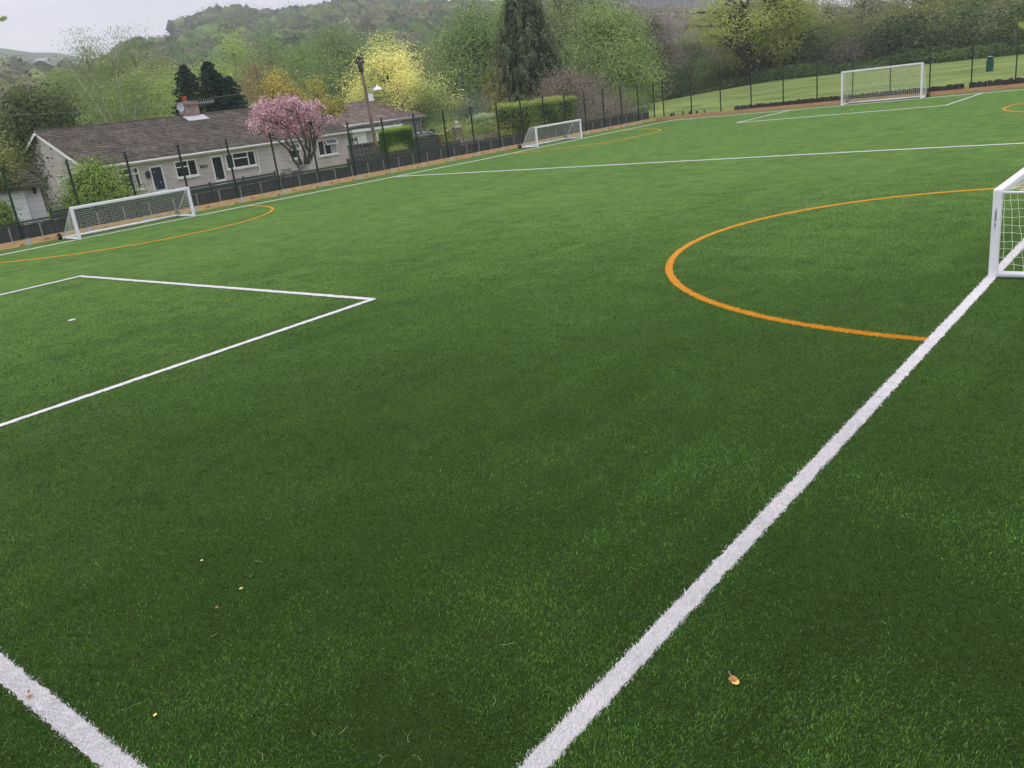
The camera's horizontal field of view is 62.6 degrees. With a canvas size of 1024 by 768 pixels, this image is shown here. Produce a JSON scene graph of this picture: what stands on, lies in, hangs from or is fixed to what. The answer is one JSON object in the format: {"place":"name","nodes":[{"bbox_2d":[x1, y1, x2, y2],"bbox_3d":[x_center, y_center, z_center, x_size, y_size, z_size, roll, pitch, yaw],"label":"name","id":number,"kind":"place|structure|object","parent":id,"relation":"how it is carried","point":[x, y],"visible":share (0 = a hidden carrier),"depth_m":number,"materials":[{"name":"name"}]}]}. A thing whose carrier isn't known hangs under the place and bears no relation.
{"place":"outdoors","nodes":[
{"label":"outdoors","id":0,"kind":"place"},
{"bbox_2d":[0,48,735,103],"bbox_3d":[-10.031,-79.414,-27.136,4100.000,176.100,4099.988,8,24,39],"label":"hills","id":1,"kind":"structure","parent":0,"point":[31,56],"depth_m":1200.70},
{"bbox_2d":[80,0,508,94],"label":"hillside woodland","id":2,"kind":"object","parent":1,"relation":"on","point":[403,18],"visible":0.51,"depth_m":396.12,"materials":[{"name":"green plant"}]},
{"bbox_2d":[538,0,893,61],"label":"bare woodland","id":3,"kind":"object","parent":1,"relation":"on","point":[671,10],"visible":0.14,"depth_m":281.69,"materials":[{"name":"brown plant"}]},
{"bbox_2d":[615,0,817,9],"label":"conifer plantation","id":4,"kind":"object","parent":1,"relation":"on","point":[653,2],"visible":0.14,"depth_m":1000.75,"materials":[{"name":"green plant"}]},
{"bbox_2d":[453,121,463,146],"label":"stone gate pier","id":5,"kind":"structure","parent":0,"point":[456,137],"depth_m":59.60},
{"bbox_2d":[0,0,936,58],"label":"sky","id":6,"kind":"structure","parent":0,"point":[29,25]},
{"bbox_2d":[0,87,1023,767],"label":"turf pitch","id":7,"kind":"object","parent":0,"point":[304,223],"visible":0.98,"depth_m":8.62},
{"bbox_2d":[0,647,148,767],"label":"goal line","id":8,"kind":"object","parent":7,"relation":"on","point":[90,741],"visible":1,"depth_m":5.01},
{"bbox_2d":[57,187,195,239],"bbox_3d":[-15.591,-6.944,34.062,1.637,1.240,5.184,8,24,39],"label":"football goal","id":9,"kind":"object","parent":7,"relation":"on","point":[77,235],"visible":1,"depth_m":33.86,"materials":[{"name":"white metal"}]},
{"bbox_2d":[0,205,273,262],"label":"goal area arc","id":10,"kind":"object","parent":7,"relation":"on","point":[272,208],"visible":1,"depth_m":28.68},
{"bbox_2d":[0,275,375,426],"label":"penalty box line","id":11,"kind":"object","parent":7,"relation":"on","point":[366,299],"visible":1,"depth_m":14.30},
{"bbox_2d":[1,120,671,254],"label":"touchline","id":12,"kind":"object","parent":7,"relation":"on","point":[303,194],"visible":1,"depth_m":38.66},
{"bbox_2d":[0,163,1023,767],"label":"turf blades","id":13,"kind":"object","parent":7,"relation":"on","point":[768,495],"visible":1,"depth_m":6.76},
{"bbox_2d":[518,119,582,148],"bbox_3d":[2.505,-16.283,54.710,1.537,1.240,5.184,8,24,39],"label":"football goal","id":14,"kind":"object","parent":7,"relation":"on","point":[565,137],"visible":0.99,"depth_m":54.57,"materials":[{"name":"white metal"}]},
{"bbox_2d":[395,143,1023,176],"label":"halfway line","id":15,"kind":"object","parent":7,"relation":"on","point":[735,158],"visible":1,"depth_m":31.12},
{"bbox_2d":[516,238,1023,767],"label":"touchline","id":16,"kind":"object","parent":7,"relation":"on","point":[576,720],"visible":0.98,"depth_m":5.66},
{"bbox_2d":[665,186,1023,340],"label":"goal area arc","id":17,"kind":"object","parent":7,"relation":"on","point":[672,277],"visible":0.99,"depth_m":12.87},
{"bbox_2d":[841,62,929,104],"bbox_3d":[24.131,-19.444,54.552,5.184,2.150,1.657,8,24,39],"label":"tall football goal","id":18,"kind":"object","parent":7,"relation":"on","point":[890,67],"visible":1,"depth_m":54.44,"materials":[{"name":"white metal"}]},
{"bbox_2d":[988,168,1023,277],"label":"football goal","id":19,"kind":"object","parent":7,"relation":"on","point":[1006,187],"visible":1,"depth_m":11.54,"materials":[{"name":"white metal"}]},
{"bbox_2d":[47,54,1023,219],"bbox_3d":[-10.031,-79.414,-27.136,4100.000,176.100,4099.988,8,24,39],"label":"grass field","id":20,"kind":"structure","parent":0,"point":[769,89],"depth_m":73.15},
{"bbox_2d":[0,200,25,228],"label":"bush","id":21,"kind":"object","parent":20,"relation":"on","point":[2,203],"visible":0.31,"depth_m":33.82,"materials":[{"name":"green plant"}]},
{"bbox_2d":[0,164,47,224],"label":"garage","id":22,"kind":"structure","parent":20,"relation":"on","point":[34,198],"depth_m":36.90,"materials":[{"name":"paint"}]},
{"bbox_2d":[0,190,34,224],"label":"door","id":23,"kind":"structure","parent":22,"relation":"in","point":[27,205],"depth_m":36.67,"materials":[{"name":"white plastic"}]},
{"bbox_2d":[0,126,50,201],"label":"tree","id":24,"kind":"object","parent":20,"relation":"on","point":[5,158],"visible":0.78,"depth_m":35.77,"materials":[{"name":"green plant"}]},
{"bbox_2d":[0,73,103,209],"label":"tree","id":25,"kind":"object","parent":20,"relation":"on","point":[20,120],"visible":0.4,"depth_m":54.28,"materials":[{"name":"green plant"}]},
{"bbox_2d":[15,57,103,126],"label":"tree","id":26,"kind":"object","parent":20,"relation":"on","point":[54,81],"visible":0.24,"depth_m":133.62,"materials":[{"name":"green plant"}]},
{"bbox_2d":[0,37,192,154],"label":"valley woodland","id":27,"kind":"object","parent":20,"relation":"on","point":[10,66],"visible":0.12,"depth_m":226.99,"materials":[{"name":"green plant"}]},
{"bbox_2d":[44,134,151,218],"bbox_3d":[-19.491,-9.349,39.182,5.403,4.017,5.723,8,24,39],"label":"bush","id":28,"kind":"object","parent":20,"relation":"on","point":[86,190],"visible":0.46,"depth_m":38.80,"materials":[{"name":"green plant"}]},
{"bbox_2d":[53,64,147,125],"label":"tree","id":29,"kind":"object","parent":20,"relation":"on","point":[90,115],"visible":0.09,"depth_m":100.41,"materials":[{"name":"green plant"}]},
{"bbox_2d":[44,21,178,124],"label":"birch tree","id":30,"kind":"object","parent":20,"relation":"on","point":[134,98],"visible":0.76,"depth_m":71.33,"materials":[{"name":"green plant"}]},
{"bbox_2d":[90,43,178,123],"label":"tree","id":31,"kind":"object","parent":20,"relation":"on","point":[163,101],"visible":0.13,"depth_m":96.90,"materials":[{"name":"green plant"}]},
{"bbox_2d":[126,44,229,118],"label":"tree","id":32,"kind":"object","parent":20,"relation":"on","point":[172,82],"visible":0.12,"depth_m":106.28,"materials":[{"name":"green plant"}]},
{"bbox_2d":[19,96,352,210],"bbox_3d":[-23.181,-17.319,60.553,11.509,6.330,20.785,8,24,39],"label":"bungalow","id":33,"kind":"object","parent":20,"relation":"on","point":[189,125],"visible":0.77,"depth_m":55.95,"materials":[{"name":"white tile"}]},
{"bbox_2d":[117,167,144,191],"bbox_3d":[-23.653,-12.651,52.175,0.150,1.430,1.430,8,24,39],"label":"window","id":34,"kind":"structure","parent":33,"relation":"in","point":[134,168],"depth_m":52.34,"materials":[{"name":"white plastic"}]},
{"bbox_2d":[149,165,168,195],"bbox_3d":[-22.477,-12.869,53.622,0.075,1.990,0.880,8,24,39],"label":"door","id":35,"kind":"structure","parent":33,"relation":"in","point":[154,167],"depth_m":53.57,"materials":[{"name":"white plastic"}]},
{"bbox_2d":[173,159,198,179],"bbox_3d":[-21.227,-14.027,54.931,0.150,1.130,1.650,8,24,39],"label":"window","id":36,"kind":"structure","parent":33,"relation":"in","point":[188,162],"depth_m":55.00,"materials":[{"name":"white plastic"}]},
{"bbox_2d":[210,155,226,184],"bbox_3d":[-19.748,-14.322,56.760,0.050,2.060,0.850,8,24,39],"label":"door","id":37,"kind":"structure","parent":33,"relation":"in","point":[218,167],"depth_m":56.70,"materials":[{"name":"white plastic"}]},
{"bbox_2d":[224,150,258,170],"bbox_3d":[-18.626,-15.388,57.907,0.150,1.100,2.470,8,24,39],"label":"window","id":38,"kind":"structure","parent":33,"relation":"in","point":[249,154],"depth_m":57.98,"materials":[{"name":"white plastic"}]},
{"bbox_2d":[317,138,339,156],"bbox_3d":[-13.779,-17.775,63.290,0.388,1.200,1.920,8,24,39],"label":"window","id":39,"kind":"structure","parent":33,"relation":"in","point":[325,148],"depth_m":63.32,"materials":[{"name":"white plastic"}]},
{"bbox_2d":[171,61,249,115],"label":"cypress tree","id":40,"kind":"object","parent":20,"relation":"on","point":[215,82],"visible":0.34,"depth_m":67.53,"materials":[{"name":"green plant"}]},
{"bbox_2d":[185,48,240,108],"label":"tree","id":41,"kind":"object","parent":20,"relation":"on","point":[199,75],"visible":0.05,"depth_m":133.31,"materials":[{"name":"green plant"}]},
{"bbox_2d":[203,14,273,103],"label":"tree","id":42,"kind":"object","parent":20,"relation":"on","point":[235,50],"visible":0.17,"depth_m":146.47,"materials":[{"name":"green plant"}]},
{"bbox_2d":[48,139,459,218],"bbox_3d":[-11.439,-10.927,45.324,0.082,1.470,26.190,8,24,39],"label":"slatted fence","id":43,"kind":"object","parent":20,"relation":"on","point":[255,177],"visible":0.24,"depth_m":42.56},
{"bbox_2d":[217,32,297,106],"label":"tree","id":44,"kind":"object","parent":20,"relation":"on","point":[253,84],"visible":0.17,"depth_m":100.26,"materials":[{"name":"green plant"}]},
{"bbox_2d":[228,20,301,99],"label":"tree","id":45,"kind":"object","parent":20,"relation":"on","point":[272,54],"visible":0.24,"depth_m":161.47,"materials":[{"name":"green plant"}]},
{"bbox_2d":[244,90,336,168],"bbox_3d":[-12.291,-13.852,46.299,3.621,4.372,6.591,8,24,39],"label":"cherry tree","id":46,"kind":"object","parent":20,"relation":"on","point":[270,116],"visible":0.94,"depth_m":45.50,"materials":[{"name":"pink plant"}]},
{"bbox_2d":[244,63,339,118],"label":"tree","id":47,"kind":"object","parent":20,"relation":"on","point":[276,88],"visible":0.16,"depth_m":70.33,"materials":[{"name":"yellow plant"}]},
{"bbox_2d":[265,33,328,97],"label":"tree","id":48,"kind":"object","parent":20,"relation":"on","point":[297,64],"visible":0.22,"depth_m":144.51,"materials":[{"name":"green plant"}]},
{"bbox_2d":[0,110,648,243],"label":"board fence","id":49,"kind":"object","parent":20,"relation":"on","point":[314,178],"visible":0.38,"depth_m":41.20,"materials":[{"name":"wood"}]},
{"bbox_2d":[297,72,354,117],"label":"tree","id":50,"kind":"object","parent":20,"relation":"on","point":[333,103],"visible":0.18,"depth_m":73.62,"materials":[{"name":"yellow plant"}]},
{"bbox_2d":[0,82,654,241],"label":"fence","id":51,"kind":"object","parent":20,"relation":"on","point":[230,162],"visible":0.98,"depth_m":42.37,"materials":[{"name":"black metal"}]},
{"bbox_2d":[0,118,655,250],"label":"wooden kickboard","id":52,"kind":"object","parent":51,"relation":"attached to","point":[26,241],"visible":0.82,"depth_m":41.54,"materials":[{"name":"wood"}]},
{"bbox_2d":[280,16,399,103],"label":"tree","id":53,"kind":"object","parent":20,"relation":"on","point":[334,64],"visible":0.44,"depth_m":135.31,"materials":[{"name":"green plant"}]},
{"bbox_2d":[347,142,380,164],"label":"block wall","id":54,"kind":"structure","parent":20,"relation":"on","point":[368,144],"depth_m":55.90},
{"bbox_2d":[313,91,425,135],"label":"bungalow","id":55,"kind":"object","parent":20,"relation":"on","point":[358,115],"visible":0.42,"depth_m":76.09,"materials":[{"name":"grey stone"}]},
{"bbox_2d":[356,57,382,160],"bbox_3d":[-8.336,-16.391,51.326,0.620,6.751,1.625,8,24,39],"label":"telegraph pole","id":56,"kind":"object","parent":20,"relation":"on","point":[368,96],"visible":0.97,"depth_m":50.68,"materials":[{"name":"brown wood"}]},
{"bbox_2d":[347,124,400,144],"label":"garage","id":57,"kind":"structure","parent":20,"relation":"on","point":[364,140],"depth_m":65.95,"materials":[{"name":"white plastic"}]},
{"bbox_2d":[378,125,413,158],"bbox_3d":[-7.256,-14.915,53.312,1.709,2.792,2.077,8,24,39],"label":"clipped hedge","id":58,"kind":"object","parent":20,"relation":"on","point":[401,132],"visible":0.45,"depth_m":52.69,"materials":[{"name":"green plant"}]},
{"bbox_2d":[331,23,478,128],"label":"tree","id":59,"kind":"object","parent":20,"relation":"on","point":[385,64],"visible":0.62,"depth_m":79.49,"materials":[{"name":"yellow plant"}]},
{"bbox_2d":[412,134,442,152],"bbox_3d":[-5.311,-14.925,53.747,0.200,1.760,2.520,8,24,39],"label":"solid fence panel","id":60,"kind":"object","parent":20,"relation":"on","point":[421,139],"visible":0.33,"depth_m":53.57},
{"bbox_2d":[406,25,467,110],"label":"tree","id":61,"kind":"object","parent":20,"relation":"on","point":[432,60],"visible":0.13,"depth_m":139.49,"materials":[{"name":"green plant"}]},
{"bbox_2d":[421,102,460,129],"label":"bush","id":62,"kind":"object","parent":20,"relation":"on","point":[439,116],"visible":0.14,"depth_m":77.33,"materials":[{"name":"green plant"}]},
{"bbox_2d":[427,111,468,142],"bbox_3d":[-4.426,-19.471,64.853,5.075,2.978,5.215,8,24,39],"label":"bush","id":63,"kind":"object","parent":20,"relation":"on","point":[442,133],"visible":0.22,"depth_m":64.36,"materials":[{"name":"green plant"}]},
{"bbox_2d":[412,56,500,122],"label":"bush","id":64,"kind":"object","parent":20,"relation":"on","point":[474,91],"visible":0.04,"depth_m":95.16,"materials":[{"name":"green plant"}]},
{"bbox_2d":[420,0,503,110],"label":"tree","id":65,"kind":"object","parent":20,"relation":"on","point":[476,31],"visible":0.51,"depth_m":97.83,"materials":[{"name":"green plant"}]},
{"bbox_2d":[431,83,495,128],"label":"bush","id":66,"kind":"object","parent":20,"relation":"on","point":[464,108],"visible":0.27,"depth_m":74.30,"materials":[{"name":"green plant"}]},
{"bbox_2d":[448,115,494,141],"bbox_3d":[-3.366,-19.006,63.756,4.289,2.559,5.027,8,24,39],"label":"bush","id":67,"kind":"object","parent":20,"relation":"on","point":[470,133],"visible":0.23,"depth_m":63.36,"materials":[{"name":"green plant"}]},
{"bbox_2d":[463,132,502,143],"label":"stone wall","id":68,"kind":"structure","parent":20,"relation":"on","point":[479,137],"depth_m":61.42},
{"bbox_2d":[468,111,499,127],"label":"garden hedge","id":69,"kind":"object","parent":20,"relation":"on","point":[487,115],"visible":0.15,"depth_m":66.86,"materials":[{"name":"green plant"}]},
{"bbox_2d":[473,110,497,134],"bbox_3d":[-1.833,-19.800,65.285,4.402,2.702,4.688,8,24,39],"label":"bush","id":70,"kind":"object","parent":20,"relation":"on","point":[491,125],"visible":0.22,"depth_m":64.56,"materials":[{"name":"green plant"}]},
{"bbox_2d":[475,0,504,83],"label":"tree","id":71,"kind":"object","parent":20,"relation":"on","point":[498,9],"depth_m":110.94,"materials":[{"name":"green plant"}]},
{"bbox_2d":[480,0,585,112],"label":"spruce tree","id":72,"kind":"object","parent":20,"relation":"on","point":[525,47],"visible":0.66,"depth_m":76.49,"materials":[{"name":"green plant"}]},
{"bbox_2d":[492,95,577,136],"bbox_3d":[1.943,-20.209,64.728,3.342,3.617,7.810,8,24,39],"label":"garden hedge","id":73,"kind":"object","parent":20,"relation":"on","point":[547,100],"visible":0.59,"depth_m":62.81,"materials":[{"name":"green plant"}]},
{"bbox_2d":[525,53,605,122],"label":"tree","id":74,"kind":"object","parent":20,"relation":"on","point":[564,88],"visible":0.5,"depth_m":72.40,"materials":[{"name":"brown plant"}]},
{"bbox_2d":[571,81,610,123],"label":"bush","id":75,"kind":"object","parent":20,"relation":"on","point":[591,103],"visible":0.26,"depth_m":70.46,"materials":[{"name":"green plant"}]},
{"bbox_2d":[537,0,648,82],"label":"tree","id":76,"kind":"object","parent":20,"relation":"on","point":[559,6],"visible":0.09,"depth_m":97.69,"materials":[{"name":"green plant"}]},
{"bbox_2d":[560,40,629,106],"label":"bush","id":77,"kind":"object","parent":20,"relation":"on","point":[595,85],"visible":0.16,"depth_m":81.00,"materials":[{"name":"green plant"}]},
{"bbox_2d":[573,78,660,122],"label":"bush","id":78,"kind":"object","parent":20,"relation":"on","point":[599,114],"visible":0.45,"depth_m":68.02,"materials":[{"name":"brown plant"}]},
{"bbox_2d":[548,0,688,104],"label":"tree","id":79,"kind":"object","parent":20,"relation":"on","point":[618,50],"visible":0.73,"depth_m":88.62,"materials":[{"name":"green plant"}]},
{"bbox_2d":[606,79,670,112],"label":"bush","id":80,"kind":"object","parent":20,"relation":"on","point":[635,98],"visible":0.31,"depth_m":78.07,"materials":[{"name":"green plant"}]},
{"bbox_2d":[629,6,684,102],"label":"tree","id":81,"kind":"object","parent":20,"relation":"on","point":[668,47],"visible":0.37,"depth_m":107.49,"materials":[{"name":"green plant"}]},
{"bbox_2d":[646,32,680,101],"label":"tree","id":82,"kind":"object","parent":20,"relation":"on","point":[665,94],"visible":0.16,"depth_m":111.92,"materials":[{"name":"green plant"}]},
{"bbox_2d":[657,61,700,95],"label":"bush","id":83,"kind":"object","parent":20,"relation":"on","point":[678,79],"visible":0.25,"depth_m":113.57,"materials":[{"name":"green plant"}]},
{"bbox_2d":[663,34,698,83],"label":"tree","id":84,"kind":"object","parent":20,"relation":"on","point":[681,58],"visible":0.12,"depth_m":120.71,"materials":[{"name":"green plant"}]},
{"bbox_2d":[665,26,698,73],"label":"tree","id":85,"kind":"object","parent":20,"relation":"on","point":[683,38],"visible":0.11,"depth_m":125.11,"materials":[{"name":"green plant"}]},
{"bbox_2d":[680,35,717,80],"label":"tree","id":86,"kind":"object","parent":20,"relation":"on","point":[694,54],"visible":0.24,"depth_m":123.14,"materials":[{"name":"green plant"}]},
{"bbox_2d":[687,53,726,87],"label":"tree","id":87,"kind":"object","parent":20,"relation":"on","point":[709,71],"visible":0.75,"depth_m":114.85,"materials":[{"name":"green plant"}]},
{"bbox_2d":[672,0,850,78],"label":"oak tree","id":88,"kind":"object","parent":20,"relation":"on","point":[752,44],"visible":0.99,"depth_m":106.47,"materials":[{"name":"green plant"}]},
{"bbox_2d":[734,96,837,109],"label":"timber palings","id":89,"kind":"object","parent":20,"relation":"on","point":[771,104],"visible":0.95,"depth_m":60.88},
{"bbox_2d":[778,4,836,64],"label":"tree","id":90,"kind":"object","parent":20,"relation":"on","point":[821,21],"visible":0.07,"depth_m":114.27,"materials":[{"name":"green plant"}]},
{"bbox_2d":[782,14,838,64],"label":"tree","id":91,"kind":"object","parent":20,"relation":"on","point":[817,43],"visible":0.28,"depth_m":110.79,"materials":[{"name":"green plant"}]},
{"bbox_2d":[630,4,1023,90],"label":"hedge bank","id":92,"kind":"structure","parent":20,"relation":"on","point":[889,40],"depth_m":101.73,"materials":[{"name":"green plant"}]},
{"bbox_2d":[810,0,850,30],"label":"tree","id":93,"kind":"object","parent":20,"relation":"on","point":[827,3],"visible":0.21,"depth_m":120.28,"materials":[{"name":"green plant"}]},
{"bbox_2d":[661,42,1023,99],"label":"undergrowth","id":94,"kind":"object","parent":20,"relation":"on","point":[999,49],"visible":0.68,"depth_m":99.35,"materials":[{"name":"green plant"}]},
{"bbox_2d":[661,37,1023,116],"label":"fence","id":95,"kind":"object","parent":20,"relation":"on","point":[852,63],"visible":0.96,"depth_m":57.48,"materials":[{"name":"black metal"}]},
{"bbox_2d":[656,83,1023,120],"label":"wooden kickboard","id":96,"kind":"object","parent":95,"relation":"attached to","point":[986,88],"visible":0.65,"depth_m":58.35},
{"bbox_2d":[806,23,884,65],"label":"tree","id":97,"kind":"object","parent":20,"relation":"on","point":[852,46],"visible":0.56,"depth_m":104.78,"materials":[{"name":"green plant"}]},
{"bbox_2d":[823,6,870,43],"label":"tree","id":98,"kind":"object","parent":20,"relation":"on","point":[845,24],"visible":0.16,"depth_m":114.34,"materials":[{"name":"green plant"}]},
{"bbox_2d":[824,0,904,30],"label":"tree","id":99,"kind":"object","parent":20,"relation":"on","point":[860,4],"visible":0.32,"depth_m":117.38,"materials":[{"name":"green plant"}]},
{"bbox_2d":[844,5,912,47],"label":"tree","id":100,"kind":"object","parent":20,"relation":"on","point":[871,22],"visible":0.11,"depth_m":110.08,"materials":[{"name":"green plant"}]},
{"bbox_2d":[822,84,963,100],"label":"timber palings","id":101,"kind":"object","parent":20,"relation":"on","point":[940,88],"visible":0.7,"depth_m":55.84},
{"bbox_2d":[870,0,917,24],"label":"tree","id":102,"kind":"object","parent":20,"relation":"on","point":[898,5],"visible":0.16,"depth_m":117.10,"materials":[{"name":"green plant"}]},
{"bbox_2d":[871,13,929,54],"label":"tree","id":103,"kind":"object","parent":20,"relation":"on","point":[899,34],"visible":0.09,"depth_m":103.61,"materials":[{"name":"green plant"}]},
{"bbox_2d":[874,0,965,25],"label":"tree","id":104,"kind":"object","parent":20,"relation":"on","point":[920,3],"visible":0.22,"depth_m":109.04,"materials":[{"name":"green plant"}]},
{"bbox_2d":[901,0,972,49],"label":"tree","id":105,"kind":"object","parent":20,"relation":"on","point":[942,16],"visible":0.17,"depth_m":100.44,"materials":[{"name":"green plant"}]},
{"bbox_2d":[927,0,1004,47],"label":"tree","id":106,"kind":"object","parent":20,"relation":"on","point":[969,11],"visible":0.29,"depth_m":97.10,"materials":[{"name":"green plant"}]},
{"bbox_2d":[947,0,1022,44],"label":"tree","id":107,"kind":"object","parent":20,"relation":"on","point":[993,8],"visible":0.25,"depth_m":93.96,"materials":[{"name":"green plant"}]},
{"bbox_2d":[969,77,1023,87],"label":"timber palings","id":108,"kind":"object","parent":20,"relation":"on","point":[1004,82],"visible":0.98,"depth_m":52.39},
{"bbox_2d":[979,0,1023,46],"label":"tree","id":109,"kind":"object","parent":20,"relation":"on","point":[1016,33],"visible":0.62,"depth_m":90.23,"materials":[{"name":"green plant"}]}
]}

